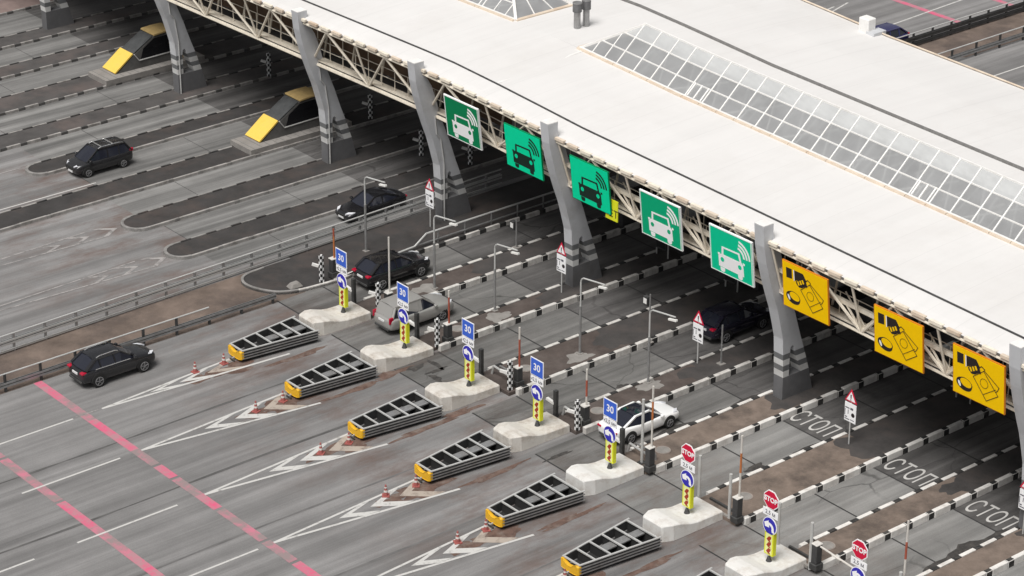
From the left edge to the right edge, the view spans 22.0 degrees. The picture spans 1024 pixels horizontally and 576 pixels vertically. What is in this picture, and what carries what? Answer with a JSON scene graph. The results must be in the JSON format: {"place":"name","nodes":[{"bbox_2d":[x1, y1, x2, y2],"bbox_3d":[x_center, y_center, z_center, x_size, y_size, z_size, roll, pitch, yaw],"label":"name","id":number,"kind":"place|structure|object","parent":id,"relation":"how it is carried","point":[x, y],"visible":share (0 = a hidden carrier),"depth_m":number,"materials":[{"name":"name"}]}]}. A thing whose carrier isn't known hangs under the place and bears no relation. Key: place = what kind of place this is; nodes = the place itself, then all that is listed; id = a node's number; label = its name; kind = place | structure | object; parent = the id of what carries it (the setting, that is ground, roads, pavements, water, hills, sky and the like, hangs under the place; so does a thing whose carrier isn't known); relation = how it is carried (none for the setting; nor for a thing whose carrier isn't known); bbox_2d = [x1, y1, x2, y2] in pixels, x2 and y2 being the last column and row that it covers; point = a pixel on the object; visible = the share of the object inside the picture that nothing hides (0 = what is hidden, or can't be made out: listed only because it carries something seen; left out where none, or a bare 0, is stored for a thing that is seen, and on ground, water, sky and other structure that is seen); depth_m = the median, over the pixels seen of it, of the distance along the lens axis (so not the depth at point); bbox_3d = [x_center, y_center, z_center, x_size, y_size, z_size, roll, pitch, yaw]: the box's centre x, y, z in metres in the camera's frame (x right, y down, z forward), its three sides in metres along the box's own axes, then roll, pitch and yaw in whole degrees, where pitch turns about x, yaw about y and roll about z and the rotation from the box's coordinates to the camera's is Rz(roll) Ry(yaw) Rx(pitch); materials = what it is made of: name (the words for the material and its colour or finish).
{"place":"outdoors","nodes":[
{"label":"outdoors","id":0,"kind":"place"},
{"bbox_2d":[185,345,682,575],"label":"road dirt","id":1,"kind":"structure","parent":0,"point":[509,531],"depth_m":137.31,"materials":[{"name":"brown soil"}]},
{"bbox_2d":[0,0,1023,575],"bbox_3d":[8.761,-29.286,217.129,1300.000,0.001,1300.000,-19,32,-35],"label":"ground","id":2,"kind":"structure","parent":0,"point":[188,524],"depth_m":137.00,"materials":[{"name":"grey asphalt"}]},
{"bbox_2d":[0,0,66,15],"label":"traffic island","id":3,"kind":"structure","parent":2,"relation":"on","point":[7,7],"depth_m":199.67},
{"bbox_2d":[0,168,165,310],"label":"faded lane markings","id":4,"kind":"object","parent":2,"relation":"on","point":[117,267],"visible":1,"depth_m":158.82,"materials":[{"name":"paint"}]},
{"bbox_2d":[0,0,178,50],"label":"traffic island","id":5,"kind":"structure","parent":2,"relation":"on","point":[82,23],"depth_m":195.91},
{"bbox_2d":[67,342,154,387],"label":"car","id":6,"kind":"object","parent":2,"relation":"on","point":[97,365],"visible":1,"depth_m":144.07,"materials":[{"name":"black metal"}]},
{"bbox_2d":[0,9,247,80],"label":"traffic island","id":7,"kind":"structure","parent":2,"relation":"on","point":[48,61],"depth_m":190.22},
{"bbox_2d":[0,27,295,115],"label":"traffic island","id":8,"kind":"structure","parent":2,"relation":"on","point":[53,92],"depth_m":184.55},
{"bbox_2d":[88,23,204,85],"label":"crash shelter","id":9,"kind":"object","parent":8,"relation":"on","point":[145,51],"visible":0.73,"depth_m":186.57,"materials":[{"name":"concrete"}]},
{"bbox_2d":[122,30,151,53],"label":"window","id":10,"kind":"structure","parent":9,"relation":"in","point":[141,37],"depth_m":186.74,"materials":[{"name":"grey glass"}]},
{"bbox_2d":[141,35,169,58],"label":"side window","id":11,"kind":"structure","parent":9,"relation":"in","point":[158,45],"depth_m":186.96,"materials":[{"name":"black glass"}]},
{"bbox_2d":[0,48,344,151],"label":"traffic island","id":12,"kind":"structure","parent":2,"relation":"on","point":[88,119],"depth_m":181.18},
{"bbox_2d":[25,69,391,176],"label":"traffic island","id":13,"kind":"structure","parent":2,"relation":"on","point":[51,166],"depth_m":177.67,"materials":[{"name":"concrete"}]},
{"bbox_2d":[0,96,443,232],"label":"traffic island","id":14,"kind":"structure","parent":2,"relation":"on","point":[31,213],"depth_m":169.65,"materials":[{"name":"concrete"}]},
{"bbox_2d":[230,86,351,154],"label":"crash shelter","id":15,"kind":"object","parent":14,"relation":"on","point":[290,117],"visible":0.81,"depth_m":175.25,"materials":[{"name":"rough concrete"},{"name":"yellow paint"},{"name":"dark painted steel"}]},
{"bbox_2d":[266,95,297,120],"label":"window","id":16,"kind":"structure","parent":15,"relation":"in","point":[285,104],"depth_m":175.42,"materials":[{"name":"grey glass"}]},
{"bbox_2d":[286,99,318,125],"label":"side window","id":17,"kind":"structure","parent":15,"relation":"in","point":[309,109],"depth_m":175.72,"materials":[{"name":"black glass"}]},
{"bbox_2d":[0,169,501,353],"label":"guard rail","id":18,"kind":"object","parent":2,"relation":"on","point":[166,288],"visible":0.9,"depth_m":155.98,"materials":[{"name":"metal"}]},
{"bbox_2d":[228,316,319,361],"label":"crash cushion","id":19,"kind":"object","parent":2,"relation":"on","point":[279,336],"visible":1,"depth_m":148.01,"materials":[{"name":"grey metal"}]},
{"bbox_2d":[0,381,560,575],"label":"asphalt seams","id":20,"kind":"object","parent":2,"relation":"on","point":[241,534],"visible":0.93,"depth_m":132.93,"materials":[{"name":"black asphalt"}]},
{"bbox_2d":[0,0,581,265],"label":"exit lane slab","id":21,"kind":"structure","parent":2,"relation":"on","point":[156,156],"depth_m":177.29,"materials":[{"name":"concrete"}]},
{"bbox_2d":[65,136,132,177],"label":"car","id":22,"kind":"object","parent":21,"relation":"on","point":[87,160],"visible":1,"depth_m":170.60,"materials":[{"name":"black metal"}]},
{"bbox_2d":[335,187,406,221],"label":"car","id":23,"kind":"object","parent":21,"relation":"on","point":[377,198],"visible":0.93,"depth_m":164.37,"materials":[{"name":"black"}]},
{"bbox_2d":[120,117,496,231],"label":"traffic island","id":24,"kind":"structure","parent":2,"relation":"on","point":[187,208],"depth_m":168.84,"materials":[{"name":"concrete"}]},
{"bbox_2d":[285,351,377,398],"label":"crash cushion","id":25,"kind":"object","parent":2,"relation":"on","point":[327,375],"visible":1,"depth_m":144.04,"materials":[{"name":"metal"}]},
{"bbox_2d":[299,301,370,335],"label":"concrete barrier","id":26,"kind":"object","parent":2,"relation":"on","point":[328,320],"visible":1,"depth_m":150.45,"materials":[{"name":"white concrete"}]},
{"bbox_2d":[335,247,347,312],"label":"sign post","id":27,"kind":"object","parent":26,"relation":"on","point":[341,258],"visible":1,"depth_m":150.33,"materials":[{"name":"metal"}]},
{"bbox_2d":[163,132,541,259],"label":"traffic island","id":28,"kind":"structure","parent":2,"relation":"on","point":[249,229],"depth_m":164.70,"materials":[{"name":"concrete"}]},
{"bbox_2d":[348,390,442,439],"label":"crash cushion","id":29,"kind":"object","parent":2,"relation":"on","point":[392,415],"visible":1,"depth_m":139.93,"materials":[{"name":"metal"}]},
{"bbox_2d":[360,336,433,372],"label":"concrete barrier","id":30,"kind":"object","parent":2,"relation":"on","point":[389,357],"visible":0.99,"depth_m":146.34,"materials":[{"name":"white concrete"}]},
{"bbox_2d":[397,281,409,348],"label":"sign post","id":31,"kind":"object","parent":30,"relation":"on","point":[402,292],"visible":1,"depth_m":146.25,"materials":[{"name":"metal"}]},
{"bbox_2d":[425,373,499,411],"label":"concrete barrier","id":32,"kind":"object","parent":2,"relation":"on","point":[453,395],"visible":0.99,"depth_m":142.28,"materials":[{"name":"white concrete"}]},
{"bbox_2d":[462,318,474,386],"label":"sign post","id":33,"kind":"object","parent":32,"relation":"on","point":[468,332],"visible":1,"depth_m":142.16,"materials":[{"name":"metal"}]},
{"bbox_2d":[414,430,511,482],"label":"crash cushion","id":34,"kind":"object","parent":2,"relation":"on","point":[457,457],"visible":1,"depth_m":135.88,"materials":[{"name":"metal"}]},
{"bbox_2d":[0,0,1013,575],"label":"pink stop lines","id":35,"kind":"object","parent":2,"relation":"on","point":[112,540],"visible":0.98,"depth_m":133.22,"materials":[{"name":"paint"}]},
{"bbox_2d":[0,0,1023,575],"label":"lane markings","id":36,"kind":"object","parent":2,"relation":"on","point":[338,446],"visible":0.9,"depth_m":135.28,"materials":[{"name":"white paint"}]},
{"bbox_2d":[357,196,677,317],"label":"traffic island","id":37,"kind":"structure","parent":2,"relation":"on","point":[481,270],"depth_m":158.15,"materials":[{"name":"concrete"}]},
{"bbox_2d":[431,215,457,289],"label":"street lamp","id":38,"kind":"object","parent":37,"relation":"on","point":[434,287],"visible":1,"depth_m":153.77,"materials":[{"name":"metal"}]},
{"bbox_2d":[411,283,663,390],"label":"island pads","id":39,"kind":"object","parent":37,"relation":"on","point":[499,317],"visible":0.97,"depth_m":147.20,"materials":[{"name":"concrete"}]},
{"bbox_2d":[576,278,607,354],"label":"street lamp","id":40,"kind":"object","parent":39,"relation":"on","point":[580,315],"visible":1,"depth_m":146.06,"materials":[{"name":"metal"}]},
{"bbox_2d":[644,309,677,383],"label":"street lamp","id":41,"kind":"object","parent":39,"relation":"on","point":[648,355],"visible":1,"depth_m":143.01,"materials":[{"name":"metal"}]},
{"bbox_2d":[493,412,569,452],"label":"concrete barrier","id":42,"kind":"object","parent":2,"relation":"on","point":[522,435],"visible":1,"depth_m":138.22,"materials":[{"name":"white concrete"}]},
{"bbox_2d":[530,356,543,426],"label":"sign post","id":43,"kind":"object","parent":42,"relation":"on","point":[537,368],"visible":1,"depth_m":138.06,"materials":[{"name":"metal"}]},
{"bbox_2d":[485,473,584,528],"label":"crash cushion","id":44,"kind":"object","parent":2,"relation":"on","point":[559,494],"visible":1,"depth_m":131.78,"materials":[{"name":"metal"}]},
{"bbox_2d":[419,225,748,351],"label":"traffic island","id":45,"kind":"structure","parent":2,"relation":"on","point":[552,298],"depth_m":154.08,"materials":[{"name":"concrete"}]},
{"bbox_2d":[442,290,453,341],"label":"lane barrier","id":46,"kind":"object","parent":45,"relation":"on","point":[447,336],"visible":1,"depth_m":148.10,"materials":[{"name":"metal"}]},
{"bbox_2d":[557,242,565,292],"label":"warning sign","id":47,"kind":"object","parent":45,"relation":"on","point":[561,263],"visible":1,"depth_m":153.52,"materials":[{"name":"white metal"}]},
{"bbox_2d":[565,453,643,495],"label":"concrete barrier","id":48,"kind":"object","parent":2,"relation":"on","point":[595,478],"visible":1,"depth_m":134.16,"materials":[{"name":"white concrete"}]},
{"bbox_2d":[603,397,617,468],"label":"sign post","id":49,"kind":"object","parent":48,"relation":"on","point":[610,409],"visible":1,"depth_m":133.97,"materials":[{"name":"metal"}]},
{"bbox_2d":[561,518,661,575],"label":"crash cushion","id":50,"kind":"object","parent":2,"relation":"on","point":[633,540],"visible":1,"depth_m":127.74,"materials":[{"name":"metal"}]},
{"bbox_2d":[484,262,818,395],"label":"traffic island","id":51,"kind":"structure","parent":2,"relation":"on","point":[617,338],"depth_m":149.36,"materials":[{"name":"concrete"}]},
{"bbox_2d":[513,327,523,387],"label":"lane barrier","id":52,"kind":"object","parent":51,"relation":"on","point":[518,380],"visible":1,"depth_m":143.31,"materials":[{"name":"metal"}]},
{"bbox_2d":[279,201,1023,575],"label":"lane slab","id":53,"kind":"structure","parent":2,"relation":"on","point":[933,539],"depth_m":142.91,"materials":[{"name":"concrete"}]},
{"bbox_2d":[352,248,429,289],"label":"car","id":54,"kind":"object","parent":53,"relation":"on","point":[370,269],"visible":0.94,"depth_m":155.32,"materials":[{"name":"black"}]},
{"bbox_2d":[373,290,453,331],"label":"car","id":55,"kind":"object","parent":53,"relation":"on","point":[424,306],"visible":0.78,"depth_m":150.07,"materials":[{"name":"silver metal"}]},
{"bbox_2d":[597,401,678,443],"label":"car","id":56,"kind":"object","parent":53,"relation":"on","point":[629,417],"visible":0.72,"depth_m":138.72,"materials":[{"name":"white metal"}]},
{"bbox_2d":[277,215,1021,575],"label":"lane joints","id":57,"kind":"object","parent":53,"relation":"on","point":[677,419],"visible":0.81,"depth_m":142.48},
{"bbox_2d":[362,277,1009,571],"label":"tar patches","id":58,"kind":"object","parent":53,"relation":"on","point":[962,548],"visible":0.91,"depth_m":137.12,"materials":[{"name":"black asphalt"}]},
{"bbox_2d":[693,300,769,342],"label":"car","id":59,"kind":"object","parent":53,"relation":"on","point":[732,317],"visible":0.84,"depth_m":149.22,"materials":[{"name":"black metal"}]},
{"bbox_2d":[884,459,938,485],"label":"stop lettering","id":60,"kind":"object","parent":53,"relation":"on","point":[911,464],"visible":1,"depth_m":135.68,"materials":[{"name":"white paint"}]},
{"bbox_2d":[965,501,1018,528],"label":"stop lettering","id":61,"kind":"object","parent":53,"relation":"on","point":[988,517],"visible":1,"depth_m":131.81,"materials":[{"name":"white paint"}]},
{"bbox_2d":[642,497,722,541],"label":"concrete barrier","id":62,"kind":"object","parent":2,"relation":"on","point":[672,523],"visible":0.96,"depth_m":130.10,"materials":[{"name":"white concrete"}]},
{"bbox_2d":[681,443,695,513],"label":"sign post","id":63,"kind":"object","parent":62,"relation":"on","point":[688,453],"visible":1,"depth_m":129.94,"materials":[{"name":"metal"}]},
{"bbox_2d":[558,298,885,434],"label":"traffic island","id":64,"kind":"structure","parent":2,"relation":"on","point":[706,370],"depth_m":145.54,"materials":[{"name":"concrete"}]},
{"bbox_2d":[580,369,590,425],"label":"lane barrier","id":65,"kind":"object","parent":64,"relation":"on","point":[585,411],"visible":1,"depth_m":139.32,"materials":[{"name":"metal"}]},
{"bbox_2d":[693,311,703,362],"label":"warning sign","id":66,"kind":"object","parent":64,"relation":"on","point":[698,332],"visible":1,"depth_m":145.41,"materials":[{"name":"white metal"}]},
{"bbox_2d":[724,543,805,575],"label":"concrete barrier","id":67,"kind":"object","parent":2,"relation":"on","point":[786,561],"visible":0.98,"depth_m":126.39,"materials":[{"name":"white concrete"}]},
{"bbox_2d":[763,490,778,561],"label":"sign post","id":68,"kind":"object","parent":67,"relation":"on","point":[771,499],"visible":1,"depth_m":125.87,"materials":[{"name":"metal"}]},
{"bbox_2d":[625,332,965,474],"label":"traffic island","id":69,"kind":"structure","parent":2,"relation":"on","point":[721,428],"depth_m":141.40,"materials":[{"name":"concrete"}]},
{"bbox_2d":[637,399,644,464],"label":"grey post","id":70,"kind":"object","parent":69,"relation":"on","point":[641,462],"visible":1,"depth_m":135.29,"materials":[{"name":"metal"}]},
{"bbox_2d":[643,386,655,472],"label":"lane barrier","id":71,"kind":"object","parent":69,"relation":"on","point":[649,465],"visible":1,"depth_m":134.74,"materials":[{"name":"metal"}]},
{"bbox_2d":[700,385,996,525],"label":"traffic island","id":72,"kind":"structure","parent":2,"relation":"on","point":[791,479],"depth_m":137.15,"materials":[{"name":"concrete"}]},
{"bbox_2d":[697,455,732,518],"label":"height posts","id":73,"kind":"object","parent":72,"relation":"on","point":[728,508],"visible":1,"depth_m":131.57,"materials":[{"name":"metal"}]},
{"bbox_2d":[730,435,743,524],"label":"lane barrier","id":74,"kind":"object","parent":72,"relation":"on","point":[736,517],"visible":1,"depth_m":130.14,"materials":[{"name":"metal"}]},
{"bbox_2d":[844,389,856,443],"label":"warning sign","id":75,"kind":"object","parent":72,"relation":"on","point":[850,413],"visible":1,"depth_m":137.08,"materials":[{"name":"white metal"}]},
{"bbox_2d":[875,22,909,39],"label":"car","id":76,"kind":"object","parent":2,"relation":"on","point":[893,30],"visible":0.24,"depth_m":191.84,"materials":[{"name":"blue"}]},
{"bbox_2d":[794,442,1021,570],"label":"traffic island","id":77,"kind":"structure","parent":2,"relation":"on","point":[915,508],"depth_m":132.23,"materials":[{"name":"concrete"}]},
{"bbox_2d":[776,502,813,569],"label":"height posts","id":78,"kind":"object","parent":77,"relation":"on","point":[792,548],"visible":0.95,"depth_m":127.44,"materials":[{"name":"metal"}]},
{"bbox_2d":[809,540,852,571],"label":"lane barrier","id":79,"kind":"object","parent":77,"relation":"on","point":[815,564],"visible":1,"depth_m":126.24,"materials":[{"name":"metal"}]},
{"bbox_2d":[916,526,1023,575],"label":"traffic island","id":80,"kind":"structure","parent":2,"relation":"on","point":[998,554],"depth_m":127.58,"materials":[{"name":"concrete"}]},
{"bbox_2d":[938,26,1023,59],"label":"guard rail","id":81,"kind":"object","parent":2,"relation":"on","point":[999,42],"visible":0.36,"depth_m":191.41,"materials":[{"name":"metal"}]},
{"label":"concrete barrier","id":82,"kind":"object","parent":2,"relation":"on","visible":0},
{"bbox_2d":[850,539,867,575],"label":"sign post","id":83,"kind":"object","parent":82,"relation":"on","point":[859,549],"visible":1,"depth_m":121.42,"materials":[{"name":"metal"}]},
{"bbox_2d":[0,12,1023,394],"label":"median soil","id":84,"kind":"structure","parent":0,"point":[224,294],"depth_m":152.27,"materials":[{"name":"soil"}]},
{"bbox_2d":[0,293,276,391],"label":"guard rail","id":85,"kind":"object","parent":84,"relation":"on","point":[41,372],"visible":0.87,"depth_m":148.32,"materials":[{"name":"metal"}]},
{"bbox_2d":[241,161,616,294],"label":"median island","id":86,"kind":"structure","parent":84,"relation":"on","point":[277,278],"depth_m":161.64,"materials":[{"name":"concrete"}]},
{"bbox_2d":[328,228,338,278],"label":"lane barrier","id":87,"kind":"object","parent":86,"relation":"on","point":[333,272],"visible":0.87,"depth_m":155.81,"materials":[{"name":"metal"}]},
{"bbox_2d":[362,177,386,251],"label":"street lamp","id":88,"kind":"object","parent":86,"relation":"on","point":[365,220],"visible":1,"depth_m":158.55,"materials":[{"name":"metal"}]},
{"bbox_2d":[425,178,433,226],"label":"warning sign","id":89,"kind":"object","parent":86,"relation":"on","point":[429,197],"visible":1,"depth_m":162.14,"materials":[{"name":"white metal"}]},
{"bbox_2d":[398,191,556,252],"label":"pipe rail","id":90,"kind":"object","parent":86,"relation":"on","point":[464,229],"visible":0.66,"depth_m":162.70,"materials":[{"name":"metal"}]},
{"bbox_2d":[40,0,1023,528],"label":"toll canopy","id":91,"kind":"object","parent":86,"relation":"on","point":[864,154],"visible":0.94,"depth_m":152.19,"materials":[{"name":"metal"}]},
{"bbox_2d":[443,93,482,150],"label":"lane sign","id":92,"kind":"object","parent":91,"relation":"attached to","point":[463,121],"visible":1,"depth_m":156.61,"materials":[{"name":"green metal"}]},
{"bbox_2d":[503,122,544,180],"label":"lane sign","id":93,"kind":"object","parent":91,"relation":"attached to","point":[524,151],"visible":0.99,"depth_m":152.49,"materials":[{"name":"metal"}]},
{"bbox_2d":[569,154,611,214],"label":"lane sign","id":94,"kind":"object","parent":91,"relation":"attached to","point":[590,184],"visible":1,"depth_m":148.14,"materials":[{"name":"metal"}]},
{"bbox_2d":[639,188,683,251],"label":"lane sign","id":95,"kind":"object","parent":91,"relation":"attached to","point":[661,219],"visible":1,"depth_m":143.78,"materials":[{"name":"green metal"}]},
{"bbox_2d":[709,223,754,287],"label":"lane sign","id":96,"kind":"object","parent":91,"relation":"attached to","point":[731,254],"visible":1,"depth_m":139.67,"materials":[{"name":"green metal"}]},
{"bbox_2d":[782,259,829,325],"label":"lane sign","id":97,"kind":"object","parent":91,"relation":"attached to","point":[805,291],"visible":1,"depth_m":135.59,"materials":[{"name":"yellow metal"}]},
{"bbox_2d":[874,304,924,373],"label":"lane sign","id":98,"kind":"object","parent":91,"relation":"attached to","point":[898,338],"visible":1,"depth_m":130.81,"materials":[{"name":"yellow metal"}]},
{"bbox_2d":[953,342,1005,414],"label":"lane sign","id":99,"kind":"object","parent":91,"relation":"attached to","point":[979,378],"visible":1,"depth_m":126.93,"materials":[{"name":"yellow metal"}]},
{"bbox_2d":[897,0,1023,44],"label":"guard rail","id":100,"kind":"object","parent":84,"relation":"on","point":[1006,11],"visible":0.45,"depth_m":195.68,"materials":[{"name":"metal"}]},
{"bbox_2d":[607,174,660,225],"bbox_3d":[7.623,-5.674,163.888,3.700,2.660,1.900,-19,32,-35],"label":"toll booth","id":101,"kind":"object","parent":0,"point":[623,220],"visible":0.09,"depth_m":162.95,"materials":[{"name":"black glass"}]},
{"bbox_2d":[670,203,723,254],"bbox_3d":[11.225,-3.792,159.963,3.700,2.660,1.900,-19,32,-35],"label":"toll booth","id":102,"kind":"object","parent":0,"point":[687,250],"visible":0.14,"depth_m":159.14,"materials":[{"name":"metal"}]},
{"bbox_2d":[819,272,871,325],"bbox_3d":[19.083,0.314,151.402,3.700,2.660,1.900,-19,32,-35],"label":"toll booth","id":103,"kind":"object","parent":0,"point":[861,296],"visible":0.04,"depth_m":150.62,"materials":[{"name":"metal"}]},
{"bbox_2d":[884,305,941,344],"bbox_3d":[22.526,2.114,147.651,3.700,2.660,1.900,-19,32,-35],"label":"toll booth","id":104,"kind":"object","parent":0,"point":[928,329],"visible":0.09,"depth_m":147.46,"materials":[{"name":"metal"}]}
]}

